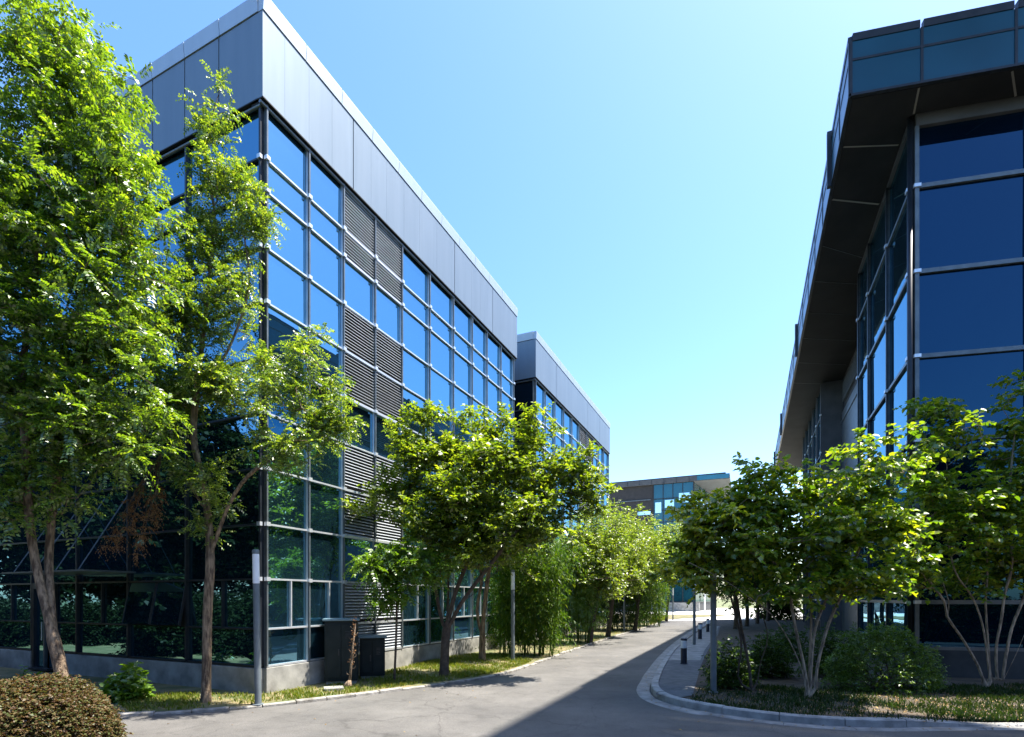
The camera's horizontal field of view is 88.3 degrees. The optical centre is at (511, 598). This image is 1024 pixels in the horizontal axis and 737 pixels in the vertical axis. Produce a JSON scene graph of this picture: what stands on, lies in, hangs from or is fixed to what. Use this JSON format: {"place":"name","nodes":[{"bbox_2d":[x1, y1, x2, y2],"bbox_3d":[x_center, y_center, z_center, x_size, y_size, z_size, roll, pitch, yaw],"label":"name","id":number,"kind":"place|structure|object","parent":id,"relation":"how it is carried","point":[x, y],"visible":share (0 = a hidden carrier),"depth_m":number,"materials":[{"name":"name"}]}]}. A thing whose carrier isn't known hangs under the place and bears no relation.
{"place":"outdoors","nodes":[
{"label":"outdoors","id":0,"kind":"place"},
{"bbox_2d":[0,615,723,711],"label":"lawn","id":1,"kind":"structure","parent":0,"point":[6,673],"depth_m":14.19,"materials":[{"name":"plant"}]},
{"bbox_2d":[0,0,208,676],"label":"locust tree","id":2,"kind":"object","parent":1,"relation":"on","point":[101,158],"visible":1,"depth_m":9.01,"materials":[{"name":"green plant"}]},
{"bbox_2d":[95,454,168,566],"bbox_3d":[-7.646,-1.757,10.591,1.318,2.321,0.762,0,0,0],"label":"dead branch","id":3,"kind":"object","parent":2,"relation":"hanging from","point":[152,505],"visible":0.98,"depth_m":10.57,"materials":[{"name":"brown plant"}]},
{"bbox_2d":[99,661,155,703],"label":"broadleaf bush","id":4,"kind":"object","parent":1,"relation":"on","point":[134,685],"visible":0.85,"depth_m":11.01,"materials":[{"name":"green plant"}]},
{"bbox_2d":[111,59,368,702],"bbox_3d":[-5.553,-4.331,11.040,5.347,13.007,2.791,0,0,0],"label":"locust tree","id":5,"kind":"object","parent":1,"relation":"on","point":[215,384],"visible":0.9,"depth_m":10.76,"materials":[{"name":"green plant"}]},
{"bbox_2d":[252,549,263,705],"bbox_3d":[-5.177,0.585,10.711,0.220,3.150,0.220,-1,0,0],"label":"lamp post","id":6,"kind":"object","parent":1,"relation":"on","point":[256,627],"visible":1,"depth_m":10.66,"materials":[{"name":"grey metal"}]},
{"bbox_2d":[0,0,517,692],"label":"office building","id":7,"kind":"structure","parent":1,"relation":"on","point":[378,268],"depth_m":13.79,"materials":[{"name":"black"}]},
{"bbox_2d":[0,343,28,464],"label":"window","id":8,"kind":"structure","parent":7,"relation":"in","point":[6,456],"depth_m":16.54,"materials":[{"name":"glass"}]},
{"bbox_2d":[0,585,29,649],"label":"window","id":9,"kind":"structure","parent":7,"relation":"in","point":[14,599],"depth_m":16.39,"materials":[{"name":"glass"}]},
{"bbox_2d":[0,465,29,584],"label":"window","id":10,"kind":"structure","parent":7,"relation":"in","point":[11,558],"depth_m":16.42,"materials":[{"name":"glass"}]},
{"bbox_2d":[28,583,54,670],"bbox_3d":[-13.884,0.840,15.640,1.220,2.560,0.290,0,0,24],"label":"door","id":11,"kind":"structure","parent":7,"relation":"in","point":[39,643],"depth_m":15.84,"materials":[{"name":"glass"}]},
{"bbox_2d":[32,452,74,583],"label":"window","id":12,"kind":"structure","parent":7,"relation":"in","point":[60,550],"depth_m":15.34,"materials":[{"name":"glass"}]},
{"bbox_2d":[55,584,76,653],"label":"window","id":13,"kind":"structure","parent":7,"relation":"in","point":[64,593],"depth_m":15.24,"materials":[{"name":"glass"}]},
{"bbox_2d":[77,442,125,583],"bbox_3d":[-11.224,-2.316,14.485,2.340,3.793,0.095,0,0,24],"label":"window","id":14,"kind":"structure","parent":7,"relation":"in","point":[97,525],"depth_m":14.52,"materials":[{"name":"glass"}]},
{"bbox_2d":[78,305,125,445],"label":"window","id":15,"kind":"structure","parent":7,"relation":"in","point":[118,384],"depth_m":14.27,"materials":[{"name":"glass"}]},
{"bbox_2d":[77,583,127,657],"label":"window","id":16,"kind":"structure","parent":7,"relation":"in","point":[100,606],"depth_m":14.52,"materials":[{"name":"glass"}]},
{"bbox_2d":[121,583,156,624],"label":"vent window","id":17,"kind":"structure","parent":7,"relation":"in","point":[140,596],"depth_m":13.66,"materials":[{"name":"black glass"}]},
{"bbox_2d":[128,430,184,582],"bbox_3d":[-9.080,-2.316,13.522,2.320,3.793,0.095,0,0,24],"label":"window","id":18,"kind":"structure","parent":7,"relation":"in","point":[166,562],"depth_m":13.50,"materials":[{"name":"glass"}]},
{"bbox_2d":[128,279,184,438],"bbox_3d":[-9.080,-6.090,13.522,2.320,3.783,0.095,0,0,24],"label":"window","id":19,"kind":"structure","parent":7,"relation":"in","point":[150,296],"depth_m":13.44,"materials":[{"name":"glass"}]},
{"bbox_2d":[128,148,184,295],"bbox_3d":[-9.080,-9.581,13.522,2.320,3.223,0.095,0,0,24],"label":"window","id":20,"kind":"structure","parent":7,"relation":"in","point":[171,163],"depth_m":13.34,"materials":[{"name":"glass"}]},
{"bbox_2d":[128,625,186,661],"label":"window","id":21,"kind":"structure","parent":7,"relation":"in","point":[166,643],"depth_m":13.55,"materials":[{"name":"glass"}]},
{"bbox_2d":[149,582,184,625],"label":"vent window","id":22,"kind":"structure","parent":7,"relation":"in","point":[169,598],"depth_m":13.18,"materials":[{"name":"black glass"}]},
{"bbox_2d":[187,580,253,666],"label":"window","id":23,"kind":"structure","parent":7,"relation":"in","point":[232,611],"depth_m":12.49,"materials":[{"name":"glass"}]},
{"bbox_2d":[187,415,258,580],"bbox_3d":[-6.837,-2.316,12.513,2.560,3.793,0.095,0,0,24],"label":"window","id":24,"kind":"structure","parent":7,"relation":"in","point":[234,562],"depth_m":12.44,"materials":[{"name":"glass"}]},
{"bbox_2d":[187,250,258,427],"bbox_3d":[-6.837,-6.090,12.513,2.560,3.783,0.095,0,0,24],"label":"window","id":25,"kind":"structure","parent":7,"relation":"in","point":[236,346],"depth_m":12.37,"materials":[{"name":"glass"}]},
{"bbox_2d":[187,111,258,274],"bbox_3d":[-6.837,-9.581,12.513,2.560,3.223,0.095,0,0,24],"label":"window","id":26,"kind":"structure","parent":7,"relation":"in","point":[249,147],"depth_m":12.35,"materials":[{"name":"glass"}]},
{"bbox_2d":[268,580,307,666],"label":"window","id":27,"kind":"structure","parent":7,"relation":"in","point":[287,600],"depth_m":12.63,"materials":[{"name":"blue glass"}]},
{"bbox_2d":[268,416,307,581],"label":"window","id":28,"kind":"structure","parent":7,"relation":"in","point":[288,501],"depth_m":12.63,"materials":[{"name":"green glass"}]},
{"bbox_2d":[268,251,307,428],"bbox_3d":[-5.372,-6.090,12.583,0.095,3.783,1.274,0,0,24],"label":"window","id":29,"kind":"structure","parent":7,"relation":"in","point":[287,289],"depth_m":12.55,"materials":[{"name":"blue glass"}]},
{"bbox_2d":[268,112,307,277],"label":"window","id":30,"kind":"structure","parent":7,"relation":"in","point":[288,165],"depth_m":12.66,"materials":[{"name":"blue glass"}]},
{"bbox_2d":[311,582,342,660],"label":"window","id":31,"kind":"structure","parent":7,"relation":"in","point":[326,597],"depth_m":13.64,"materials":[{"name":"blue glass"}]},
{"bbox_2d":[311,435,342,582],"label":"window","id":32,"kind":"structure","parent":7,"relation":"in","point":[326,495],"depth_m":13.82,"materials":[{"name":"green glass"}]},
{"bbox_2d":[311,282,342,442],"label":"window","id":33,"kind":"structure","parent":7,"relation":"in","point":[324,308],"depth_m":13.85,"materials":[{"name":"blue glass"}]},
{"bbox_2d":[311,155,342,302],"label":"window","id":34,"kind":"structure","parent":7,"relation":"in","point":[327,202],"depth_m":13.79,"materials":[{"name":"blue glass"}]},
{"bbox_2d":[345,538,373,583],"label":"window","id":35,"kind":"structure","parent":7,"relation":"in","point":[355,547],"depth_m":14.77,"materials":[{"name":"blue glass"}]},
{"bbox_2d":[345,400,373,454],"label":"window","id":36,"kind":"structure","parent":7,"relation":"in","point":[367,440],"depth_m":15.11,"materials":[{"name":"blue glass"}]},
{"bbox_2d":[345,261,373,325],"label":"window","id":37,"kind":"structure","parent":7,"relation":"in","point":[359,291],"depth_m":14.96,"materials":[{"name":"blue glass"}]},
{"bbox_2d":[376,415,400,462],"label":"window","id":38,"kind":"structure","parent":7,"relation":"in","point":[381,438],"depth_m":15.89,"materials":[{"name":"blue glass"}]},
{"bbox_2d":[376,286,400,345],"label":"window","id":39,"kind":"structure","parent":7,"relation":"in","point":[388,313],"depth_m":16.16,"materials":[{"name":"blue glass"}]},
{"bbox_2d":[402,586,428,647],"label":"window","id":40,"kind":"structure","parent":7,"relation":"in","point":[415,619],"depth_m":17.50,"materials":[{"name":"blue glass"}]},
{"bbox_2d":[403,349,428,474],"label":"window","id":41,"kind":"structure","parent":7,"relation":"in","point":[415,373],"depth_m":17.42,"materials":[{"name":"blue glass"}]},
{"bbox_2d":[403,249,428,365],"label":"window","id":42,"kind":"structure","parent":7,"relation":"in","point":[416,286],"depth_m":17.47,"materials":[{"name":"blue glass"}]},
{"bbox_2d":[431,587,452,643],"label":"window","id":43,"kind":"structure","parent":7,"relation":"in","point":[436,627],"depth_m":18.76,"materials":[{"name":"blue glass"}]},
{"bbox_2d":[431,369,452,480],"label":"window","id":44,"kind":"structure","parent":7,"relation":"in","point":[441,389],"depth_m":18.88,"materials":[{"name":"blue glass"}]},
{"bbox_2d":[431,277,452,382],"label":"window","id":45,"kind":"structure","parent":7,"relation":"in","point":[441,301],"depth_m":18.95,"materials":[{"name":"blue glass"}]},
{"bbox_2d":[453,587,471,640],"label":"window","id":46,"kind":"structure","parent":7,"relation":"in","point":[463,620],"depth_m":20.34,"materials":[{"name":"blue glass"}]},
{"bbox_2d":[454,506,471,587],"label":"window","id":47,"kind":"structure","parent":7,"relation":"in","point":[466,582],"depth_m":20.55,"materials":[{"name":"blue glass"}]},
{"bbox_2d":[454,386,471,478],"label":"window","id":48,"kind":"structure","parent":7,"relation":"in","point":[460,398],"depth_m":20.26,"materials":[{"name":"blue glass"}]},
{"bbox_2d":[454,300,471,396],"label":"window","id":49,"kind":"structure","parent":7,"relation":"in","point":[462,320],"depth_m":20.34,"materials":[{"name":"blue glass"}]},
{"bbox_2d":[473,588,486,637],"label":"window","id":50,"kind":"structure","parent":7,"relation":"in","point":[476,633],"depth_m":21.39,"materials":[{"name":"blue glass"}]},
{"bbox_2d":[473,319,486,406],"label":"window","id":51,"kind":"structure","parent":7,"relation":"in","point":[479,334],"depth_m":21.62,"materials":[{"name":"blue glass"}]},
{"bbox_2d":[488,335,500,416],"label":"window","id":52,"kind":"structure","parent":7,"relation":"in","point":[494,350],"depth_m":22.87,"materials":[{"name":"blue glass"}]},
{"bbox_2d":[502,349,512,423],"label":"window","id":53,"kind":"structure","parent":7,"relation":"in","point":[507,362],"depth_m":24.12,"materials":[{"name":"blue glass"}]},
{"bbox_2d":[322,618,359,683],"bbox_3d":[-4.372,1.370,13.564,0.890,1.719,0.700,0,0,-14],"label":"utility cabinet","id":54,"kind":"object","parent":1,"relation":"on","point":[338,634],"visible":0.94,"depth_m":13.25,"materials":[{"name":"metal"}]},
{"bbox_2d":[343,619,356,688],"bbox_3d":[-3.884,1.328,12.687,0.378,1.767,0.235,0,0,0],"label":"dry stub","id":55,"kind":"object","parent":1,"relation":"on","point":[348,682],"visible":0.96,"depth_m":12.67,"materials":[{"name":"brown plant"}]},
{"bbox_2d":[358,634,386,678],"bbox_3d":[-3.811,1.619,14.430,0.754,1.222,0.700,0,0,-14],"label":"utility cabinet","id":56,"kind":"object","parent":1,"relation":"on","point":[372,655],"visible":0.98,"depth_m":14.13,"materials":[{"name":"metal"}]},
{"bbox_2d":[342,538,463,679],"bbox_3d":[-2.801,0.304,13.598,3.152,3.714,1.859,0,0,0],"label":"sapling","id":57,"kind":"object","parent":1,"relation":"on","point":[392,565],"visible":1,"depth_m":13.41,"materials":[{"name":"green plant"}]},
{"bbox_2d":[341,399,622,676],"bbox_3d":[-0.891,-1.676,14.497,7.790,7.683,3.383,0,0,0],"label":"cherry tree","id":58,"kind":"object","parent":1,"relation":"on","point":[441,524],"visible":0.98,"depth_m":14.22,"materials":[{"name":"green plant"}]},
{"bbox_2d":[444,487,549,659],"bbox_3d":[-0.553,-0.944,18.312,3.833,6.212,3.127,0,0,-16],"label":"cherry tree","id":59,"kind":"object","parent":1,"relation":"on","point":[482,640],"visible":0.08,"depth_m":18.35,"materials":[{"name":"green plant"}]},
{"bbox_2d":[511,570,514,659],"bbox_3d":[0.030,0.585,18.277,0.220,3.150,0.220,0,0,0],"label":"lamp post","id":60,"kind":"object","parent":1,"relation":"on","point":[513,615],"visible":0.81,"depth_m":18.23,"materials":[{"name":"grey metal"}]},
{"bbox_2d":[475,535,592,656],"bbox_3d":[0.750,-0.053,19.948,4.439,5.003,3.345,0,0,0],"label":"bamboo","id":61,"kind":"object","parent":1,"relation":"on","point":[543,629],"visible":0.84,"depth_m":19.47,"materials":[{"name":"green plant"}]},
{"bbox_2d":[514,331,610,638],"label":"office building","id":62,"kind":"structure","parent":1,"relation":"on","point":[543,377],"depth_m":30.11,"materials":[{"name":"black"}]},
{"bbox_2d":[514,381,531,444],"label":"window","id":63,"kind":"structure","parent":62,"relation":"in","point":[522,391],"depth_m":27.27,"materials":[{"name":"black glass"}]},
{"bbox_2d":[536,382,544,448],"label":"window","id":64,"kind":"structure","parent":62,"relation":"in","point":[540,392],"depth_m":27.80,"materials":[{"name":"blue glass"}]},
{"bbox_2d":[546,392,554,454],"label":"window","id":65,"kind":"structure","parent":62,"relation":"in","point":[549,399],"depth_m":29.20,"materials":[{"name":"blue glass"}]},
{"bbox_2d":[556,402,562,458],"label":"window","id":66,"kind":"structure","parent":62,"relation":"in","point":[559,410],"depth_m":30.57,"materials":[{"name":"blue glass"}]},
{"bbox_2d":[564,410,571,456],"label":"window","id":67,"kind":"structure","parent":62,"relation":"in","point":[567,419],"depth_m":32.09,"materials":[{"name":"blue glass"}]},
{"bbox_2d":[525,533,609,643],"bbox_3d":[2.566,-0.455,25.533,4.334,5.482,3.266,0,0,0],"label":"bamboo","id":68,"kind":"object","parent":1,"relation":"on","point":[576,603],"visible":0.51,"depth_m":25.14,"materials":[{"name":"green plant"}]},
{"bbox_2d":[553,498,654,642],"bbox_3d":[4.420,-1.407,25.644,5.478,7.175,4.896,0,0,-22],"label":"cherry tree","id":69,"kind":"object","parent":1,"relation":"on","point":[604,550],"visible":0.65,"depth_m":25.07,"materials":[{"name":"green plant"}]},
{"bbox_2d":[567,496,661,636],"bbox_3d":[5.666,-1.765,29.626,5.747,7.883,5.713,0,0,42],"label":"cherry tree","id":70,"kind":"object","parent":1,"relation":"on","point":[635,559],"visible":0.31,"depth_m":29.25,"materials":[{"name":"green plant"}]},
{"bbox_2d":[586,569,657,630],"bbox_3d":[7.129,-0.169,36.306,5.980,5.244,4.923,0,0,0],"label":"bamboo","id":71,"kind":"object","parent":1,"relation":"on","point":[629,614],"visible":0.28,"depth_m":35.31,"materials":[{"name":"green plant"}]},
{"bbox_2d":[604,515,678,630],"bbox_3d":[7.954,-1.744,35.350,5.725,7.841,5.386,0,0,-45],"label":"cherry tree","id":72,"kind":"object","parent":1,"relation":"on","point":[648,535],"visible":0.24,"depth_m":34.87,"materials":[{"name":"green plant"}]},
{"bbox_2d":[638,548,673,626],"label":"bamboo","id":73,"kind":"object","parent":1,"relation":"on","point":[658,602],"visible":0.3,"depth_m":40.43,"materials":[{"name":"green plant"}]},
{"bbox_2d":[0,0,1017,598],"label":"sky","id":74,"kind":"structure","parent":0,"point":[642,180],"materials":[{"name":"blue"}]},
{"bbox_2d":[22,621,1023,736],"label":"road","id":75,"kind":"structure","parent":0,"point":[573,693],"depth_m":10.01,"materials":[{"name":"grey asphalt"}]},
{"bbox_2d":[0,670,133,736],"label":"round hedge","id":76,"kind":"object","parent":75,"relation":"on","point":[58,704],"visible":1,"depth_m":6.74,"materials":[{"name":"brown plant"}]},
{"bbox_2d":[25,619,669,720],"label":"kerb","id":77,"kind":"structure","parent":75,"relation":"on","point":[226,708],"depth_m":11.65,"materials":[{"name":"grey concrete"}]},
{"bbox_2d":[648,518,690,621],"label":"cherry tree","id":78,"kind":"object","parent":75,"relation":"on","point":[674,530],"visible":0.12,"depth_m":49.12,"materials":[{"name":"green plant"}]},
{"bbox_2d":[636,622,1023,730],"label":"gutter","id":79,"kind":"object","parent":75,"relation":"on","point":[643,693],"visible":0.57,"depth_m":9.61,"materials":[{"name":"concrete"}]},
{"bbox_2d":[651,626,1023,727],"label":"kerb stones","id":80,"kind":"object","parent":75,"relation":"on","point":[877,722],"visible":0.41,"depth_m":9.23,"materials":[{"name":"grey concrete"}]},
{"bbox_2d":[774,0,1023,678],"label":"office building","id":81,"kind":"structure","parent":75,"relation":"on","point":[914,284],"depth_m":14.16,"materials":[{"name":"black"}]},
{"bbox_2d":[859,496,866,633],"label":"window","id":82,"kind":"structure","parent":81,"relation":"in","point":[863,550],"depth_m":20.42,"materials":[{"name":"blue glass"}]},
{"bbox_2d":[859,257,866,476],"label":"window","id":83,"kind":"structure","parent":81,"relation":"in","point":[863,314],"depth_m":20.42,"materials":[{"name":"blue glass"}]},
{"bbox_2d":[869,473,884,639],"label":"window","id":84,"kind":"structure","parent":81,"relation":"in","point":[877,610],"depth_m":18.20,"materials":[{"name":"blue glass"}]},
{"bbox_2d":[869,204,884,478],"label":"window","id":85,"kind":"structure","parent":81,"relation":"in","point":[877,290],"depth_m":18.17,"materials":[{"name":"blue glass"}]},
{"bbox_2d":[887,449,906,644],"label":"window","id":86,"kind":"structure","parent":81,"relation":"in","point":[898,609],"depth_m":15.62,"materials":[{"name":"blue glass"}]},
{"bbox_2d":[887,140,906,455],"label":"window","id":87,"kind":"structure","parent":81,"relation":"in","point":[897,229],"depth_m":15.72,"materials":[{"name":"blue glass"}]},
{"bbox_2d":[919,438,1023,651],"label":"window","id":88,"kind":"structure","parent":81,"relation":"in","point":[935,629],"depth_m":14.01,"materials":[{"name":"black glass"}]},
{"bbox_2d":[919,112,1023,442],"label":"window","id":89,"kind":"structure","parent":81,"relation":"in","point":[971,172],"depth_m":14.00,"materials":[{"name":"blue glass"}]},
{"bbox_2d":[656,626,719,696],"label":"footpath","id":90,"kind":"structure","parent":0,"point":[677,678],"depth_m":14.07,"materials":[{"name":"grey concrete"}]},
{"bbox_2d":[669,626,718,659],"bbox_3d":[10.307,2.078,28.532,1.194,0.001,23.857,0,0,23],"label":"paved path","id":91,"kind":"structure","parent":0,"point":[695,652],"depth_m":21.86,"materials":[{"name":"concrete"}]},
{"bbox_2d":[616,608,802,620],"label":"plaza","id":92,"kind":"structure","parent":0,"point":[726,614],"depth_m":71.81,"materials":[{"name":"beige concrete"}]},
{"bbox_2d":[609,472,731,611],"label":"office building","id":93,"kind":"structure","parent":92,"relation":"on","point":[655,496],"depth_m":90.19,"materials":[{"name":"metal"}]},
{"bbox_2d":[654,484,662,533],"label":"window","id":94,"kind":"structure","parent":93,"relation":"in","point":[658,489],"depth_m":90.32,"materials":[{"name":"glass"}]},
{"bbox_2d":[663,484,672,536],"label":"window","id":95,"kind":"structure","parent":93,"relation":"in","point":[667,487],"depth_m":89.71,"materials":[{"name":"glass"}]},
{"bbox_2d":[673,483,682,537],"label":"window","id":96,"kind":"structure","parent":93,"relation":"in","point":[677,487],"depth_m":89.06,"materials":[{"name":"glass"}]},
{"bbox_2d":[681,619,1023,719],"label":"planting bed","id":97,"kind":"object","parent":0,"point":[751,630],"visible":0.26,"depth_m":13.17,"materials":[{"name":"green plant"}]},
{"bbox_2d":[708,554,717,692],"bbox_3d":[4.492,0.525,11.764,0.220,3.150,0.220,0,0,0],"label":"lamp post","id":98,"kind":"object","parent":97,"relation":"on","point":[713,641],"visible":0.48,"depth_m":11.71,"materials":[{"name":"grey metal"}]},
{"bbox_2d":[640,482,802,690],"bbox_3d":[4.726,-0.186,11.688,3.193,4.649,2.625,0,0,-29],"label":"redbud shrub","id":99,"kind":"object","parent":97,"relation":"on","point":[700,532],"visible":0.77,"depth_m":11.50,"materials":[{"name":"green plant"}]},
{"bbox_2d":[698,635,761,689],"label":"shade bush","id":100,"kind":"object","parent":97,"relation":"on","point":[726,673],"visible":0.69,"depth_m":12.27,"materials":[{"name":"green plant"}]},
{"bbox_2d":[717,542,768,628],"bbox_3d":[15.445,-1.467,36.550,4.947,7.283,4.211,0,0,-43],"label":"street tree","id":101,"kind":"object","parent":97,"relation":"on","point":[721,584],"visible":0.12,"depth_m":35.84,"materials":[{"name":"green plant"}]},
{"bbox_2d":[740,629,801,679],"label":"shade bush","id":102,"kind":"object","parent":97,"relation":"on","point":[781,669],"visible":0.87,"depth_m":13.89,"materials":[{"name":"green plant"}]},
{"bbox_2d":[751,597,804,619],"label":"shade bush","id":103,"kind":"object","parent":97,"relation":"on","point":[785,612],"visible":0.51,"depth_m":51.51,"materials":[{"name":"green plant"}]},
{"bbox_2d":[763,617,817,661],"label":"shade bush","id":104,"kind":"object","parent":97,"relation":"on","point":[792,639],"visible":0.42,"depth_m":17.80,"materials":[{"name":"green plant"}]},
{"bbox_2d":[689,421,946,697],"bbox_3d":[6.199,-0.786,11.242,5.259,5.853,2.863,0,0,0],"label":"redbud shrub","id":105,"kind":"object","parent":97,"relation":"on","point":[835,571],"visible":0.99,"depth_m":10.85,"materials":[{"name":"green plant"}]},
{"bbox_2d":[798,621,869,678],"bbox_3d":[8.651,1.451,14.298,1.898,1.642,1.564,0,0,0],"label":"shade bush","id":106,"kind":"object","parent":97,"relation":"on","point":[826,651],"visible":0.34,"depth_m":14.17,"materials":[{"name":"green plant"}]},
{"bbox_2d":[690,681,1023,721],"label":"grass","id":107,"kind":"structure","parent":97,"relation":"on","point":[1002,708],"depth_m":10.58,"materials":[{"name":"green plant"}]},
{"bbox_2d":[818,617,950,694],"bbox_3d":[8.638,1.335,12.304,2.484,1.786,2.345,0,0,41],"label":"clipped bush","id":108,"kind":"object","parent":97,"relation":"on","point":[893,644],"visible":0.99,"depth_m":11.99,"materials":[{"name":"green plant"}]},
{"bbox_2d":[871,368,1023,687],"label":"redbud shrub","id":109,"kind":"object","parent":97,"relation":"on","point":[1001,502],"visible":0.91,"depth_m":12.28,"materials":[{"name":"green plant"}]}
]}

